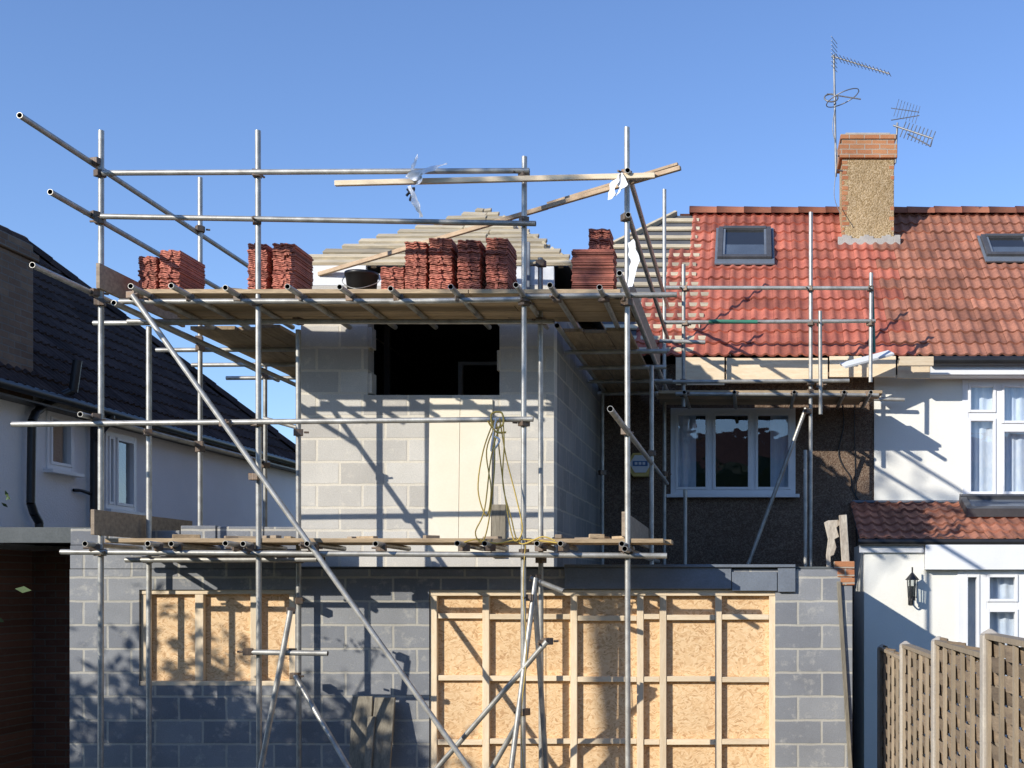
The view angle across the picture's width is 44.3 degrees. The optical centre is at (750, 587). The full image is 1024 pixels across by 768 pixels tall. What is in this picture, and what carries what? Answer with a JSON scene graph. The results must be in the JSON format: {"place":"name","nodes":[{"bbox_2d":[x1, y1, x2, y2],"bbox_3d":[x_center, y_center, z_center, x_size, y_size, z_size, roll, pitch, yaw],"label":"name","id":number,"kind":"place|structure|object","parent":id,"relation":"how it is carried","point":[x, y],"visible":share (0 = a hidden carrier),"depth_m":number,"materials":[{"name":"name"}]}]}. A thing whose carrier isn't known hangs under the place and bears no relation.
{"place":"outdoors","nodes":[
{"label":"outdoors","id":0,"kind":"place"},
{"bbox_2d":[0,0,1023,443],"label":"sky","id":1,"kind":"structure","parent":0,"point":[732,93],"materials":[{"name":"blue"}]},
{"bbox_2d":[852,494,1023,569],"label":"lean to trim","id":2,"kind":"object","parent":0,"point":[974,554],"visible":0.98,"depth_m":14.18,"materials":[{"name":"white paint"}]},
{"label":"ground","id":3,"kind":"structure","parent":0,"visible":0},
{"bbox_2d":[0,491,30,621],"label":"garden shrub","id":4,"kind":"object","parent":3,"relation":"on","point":[23,589],"visible":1,"depth_m":9.99,"materials":[{"name":"green plant"}]},
{"bbox_2d":[0,527,90,767],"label":"brick garage","id":5,"kind":"structure","parent":3,"relation":"on","point":[35,679],"depth_m":13.20,"materials":[{"name":"brick"}]},
{"bbox_2d":[0,396,295,550],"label":"rendered side wall","id":6,"kind":"structure","parent":3,"relation":"on","point":[229,493],"depth_m":15.97,"materials":[{"name":"white paint"}]},
{"bbox_2d":[0,230,38,399],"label":"dormer","id":7,"kind":"object","parent":6,"relation":"on","point":[18,256],"visible":0.82,"depth_m":13.19,"materials":[{"name":"brown tile"}]},
{"bbox_2d":[43,411,144,514],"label":"side windows","id":8,"kind":"structure","parent":6,"relation":"in","point":[112,440],"depth_m":15.12,"materials":[{"name":"white plastic"}]},
{"bbox_2d":[0,225,295,459],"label":"brown tiled roof","id":9,"kind":"structure","parent":6,"relation":"on","point":[65,332],"depth_m":17.09,"materials":[{"name":"tile"}]},
{"bbox_2d":[0,360,295,544],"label":"gutter and pipes","id":10,"kind":"object","parent":6,"relation":"attached to","point":[46,404],"visible":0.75,"depth_m":13.80,"materials":[{"name":"black plastic"}]},
{"bbox_2d":[70,206,1023,767],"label":"house under construction","id":11,"kind":"structure","parent":3,"relation":"on","point":[738,660],"depth_m":11.98,"materials":[{"name":"grey concrete"}]},
{"bbox_2d":[630,453,648,476],"bbox_3d":[-1.421,-1.580,15.666,0.378,0.303,0.158,0,0,0],"label":"burglar alarm box","id":12,"kind":"object","parent":11,"relation":"attached to","point":[639,465],"visible":0.83,"depth_m":15.61,"materials":[{"name":"white plastic"}]},
{"bbox_2d":[666,408,799,497],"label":"bedroom window","id":13,"kind":"structure","parent":11,"relation":"in","point":[716,452],"depth_m":15.86,"materials":[{"name":"white plastic"}]},
{"bbox_2d":[715,226,774,264],"bbox_3d":[-0.091,-5.019,17.850,0.860,0.812,0.951,0,0,0],"label":"frame and glazing","id":14,"kind":"object","parent":11,"relation":"on","point":[744,245],"visible":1,"depth_m":17.78,"materials":[{"name":"grey glass"}]},
{"bbox_2d":[837,133,900,244],"bbox_3d":[1.749,-5.687,18.352,0.925,2.174,0.725,0,0,0],"label":"chimney","id":15,"kind":"object","parent":11,"relation":"on","point":[865,163],"visible":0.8,"depth_m":18.05,"materials":[{"name":"beige brick"}]},
{"bbox_2d":[824,36,890,213],"bbox_3d":[1.589,-6.801,17.869,1.035,2.660,0.495,0,0,29],"label":"tv aerial","id":16,"kind":"object","parent":15,"relation":"attached to","point":[835,95],"visible":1,"depth_m":17.98,"materials":[{"name":"metal"}]},
{"bbox_2d":[891,100,935,163],"bbox_3d":[2.425,-6.793,17.993,0.678,0.992,0.374,0,0,27],"label":"tv aerial","id":17,"kind":"object","parent":15,"relation":"attached to","point":[910,131],"visible":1,"depth_m":17.96,"materials":[{"name":"metal"}]},
{"bbox_2d":[977,233,1023,261],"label":"frame and glazing","id":18,"kind":"object","parent":11,"relation":"on","point":[1001,247],"visible":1,"depth_m":17.76,"materials":[{"name":"grey glass"}]},
{"bbox_2d":[854,546,956,767],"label":"lean to walls","id":19,"kind":"structure","parent":3,"relation":"on","point":[885,614],"depth_m":14.30,"materials":[{"name":"white paint"}]},
{"bbox_2d":[905,567,918,605],"bbox_3d":[1.875,-0.015,14.183,0.170,0.450,0.233,0,0,0],"label":"wall lantern","id":20,"kind":"object","parent":19,"relation":"attached to","point":[912,597],"depth_m":14.13,"materials":[{"name":"black metal"}]},
{"bbox_2d":[850,501,1023,538],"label":"lean to roof tiles","id":21,"kind":"object","parent":19,"relation":"on","point":[912,519],"visible":0.88,"depth_m":14.71,"materials":[{"name":"red tile"}]},
{"bbox_2d":[874,375,961,499],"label":"wall","id":22,"kind":"structure","parent":3,"relation":"on","point":[918,443],"depth_m":15.73,"materials":[{"name":"white paint"}]},
{"bbox_2d":[930,356,1023,378],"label":"fascia and gutter","id":23,"kind":"structure","parent":22,"relation":"attached to","point":[977,367],"depth_m":15.42,"materials":[{"name":"white plastic"}]},
{"bbox_2d":[962,379,1023,493],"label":"window","id":24,"kind":"structure","parent":22,"relation":"attached to","point":[992,436],"depth_m":15.84,"materials":[{"name":"white plastic"}]},
{"bbox_2d":[877,629,1023,767],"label":"woven panel fence","id":25,"kind":"object","parent":3,"relation":"on","point":[902,689],"visible":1,"depth_m":7.93,"materials":[{"name":"wood"}]},
{"bbox_2d":[957,570,1023,767],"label":"conservatory glazing","id":26,"kind":"structure","parent":3,"relation":"on","point":[991,599],"depth_m":14.28,"materials":[{"name":"white plastic"}]},
{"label":"concrete patio","id":27,"kind":"object","parent":3,"relation":"on","visible":0},
{"bbox_2d":[349,696,395,767],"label":"leaning planks","id":28,"kind":"object","parent":27,"relation":"on","point":[371,737],"visible":1,"depth_m":11.31,"materials":[{"name":"beige wood"}]},
{"bbox_2d":[11,112,904,767],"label":"scaffolding","id":29,"kind":"object","parent":27,"relation":"on","point":[613,360],"visible":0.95,"depth_m":10.93,"materials":[{"name":"metal"}]},
{"bbox_2d":[138,250,204,297],"bbox_3d":[-5.325,-2.830,11.194,0.384,0.432,0.535,0,0,0],"label":"roof tile stack","id":30,"kind":"object","parent":29,"relation":"on","point":[181,269],"visible":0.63,"depth_m":10.96,"materials":[{"name":"ceramic"}]},
{"bbox_2d":[247,243,313,288],"bbox_3d":[-4.317,-2.858,11.170,0.436,0.488,0.482,0,0,0],"label":"roof tile stack","id":31,"kind":"object","parent":29,"relation":"on","point":[282,264],"visible":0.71,"depth_m":10.96,"materials":[{"name":"ceramic"}]},
{"bbox_2d":[342,269,379,288],"bbox_3d":[-3.615,-2.770,11.300,0.310,0.300,0.310,0,0,-43],"label":"black bucket","id":32,"kind":"object","parent":29,"relation":"on","point":[361,279],"visible":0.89,"depth_m":11.18,"materials":[{"name":"plastic"}]},
{"bbox_2d":[380,266,405,288],"bbox_3d":[-3.241,-2.756,11.151,0.218,0.284,0.378,0,0,0],"label":"roof tile stack","id":33,"kind":"object","parent":29,"relation":"on","point":[394,276],"visible":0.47,"depth_m":10.98,"materials":[{"name":"ceramic"}]},
{"bbox_2d":[406,187,414,200],"bbox_3d":[-2.956,-3.426,10.591,0.107,0.126,0.063,0,0,36],"label":"cable tie bundle","id":34,"kind":"object","parent":29,"relation":"attached to","point":[407,194],"visible":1,"depth_m":10.59,"materials":[{"name":"plastic"}]},
{"bbox_2d":[404,154,447,217],"bbox_3d":[-2.817,-3.475,10.506,0.395,0.558,0.119,0,0,17],"label":"torn plastic wrap","id":35,"kind":"object","parent":29,"relation":"attached to","point":[411,174],"visible":1,"depth_m":10.50,"materials":[{"name":"white plastic"}]},
{"bbox_2d":[404,237,516,288],"bbox_3d":[-2.657,-2.885,11.174,0.936,0.543,0.456,0,0,0],"label":"roof tile stack","id":36,"kind":"object","parent":29,"relation":"on","point":[440,263],"visible":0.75,"depth_m":10.97,"materials":[{"name":"ceramic"}]},
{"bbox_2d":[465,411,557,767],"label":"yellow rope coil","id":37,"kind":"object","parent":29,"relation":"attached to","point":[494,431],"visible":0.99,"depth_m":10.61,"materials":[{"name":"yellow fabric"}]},
{"bbox_2d":[571,249,616,288],"bbox_3d":[-1.430,-2.839,11.105,0.390,0.438,0.271,0,0,0],"label":"roof tile stack","id":38,"kind":"object","parent":29,"relation":"on","point":[592,268],"visible":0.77,"depth_m":10.98,"materials":[{"name":"ceramic"}]},
{"bbox_2d":[588,228,613,248],"bbox_3d":[-1.403,-2.969,11.394,0.208,0.710,0.336,0,0,0],"label":"roof tile stack","id":39,"kind":"object","parent":38,"relation":"on","point":[601,238],"visible":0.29,"depth_m":11.26,"materials":[{"name":"ceramic"}]},
{"bbox_2d":[608,173,638,287],"bbox_3d":[-1.105,-3.111,10.551,0.272,0.996,0.154,0,0,0],"label":"torn plastic wrap","id":40,"kind":"object","parent":29,"relation":"attached to","point":[634,254],"visible":0.99,"depth_m":10.56,"materials":[{"name":"white plastic"}]}
]}

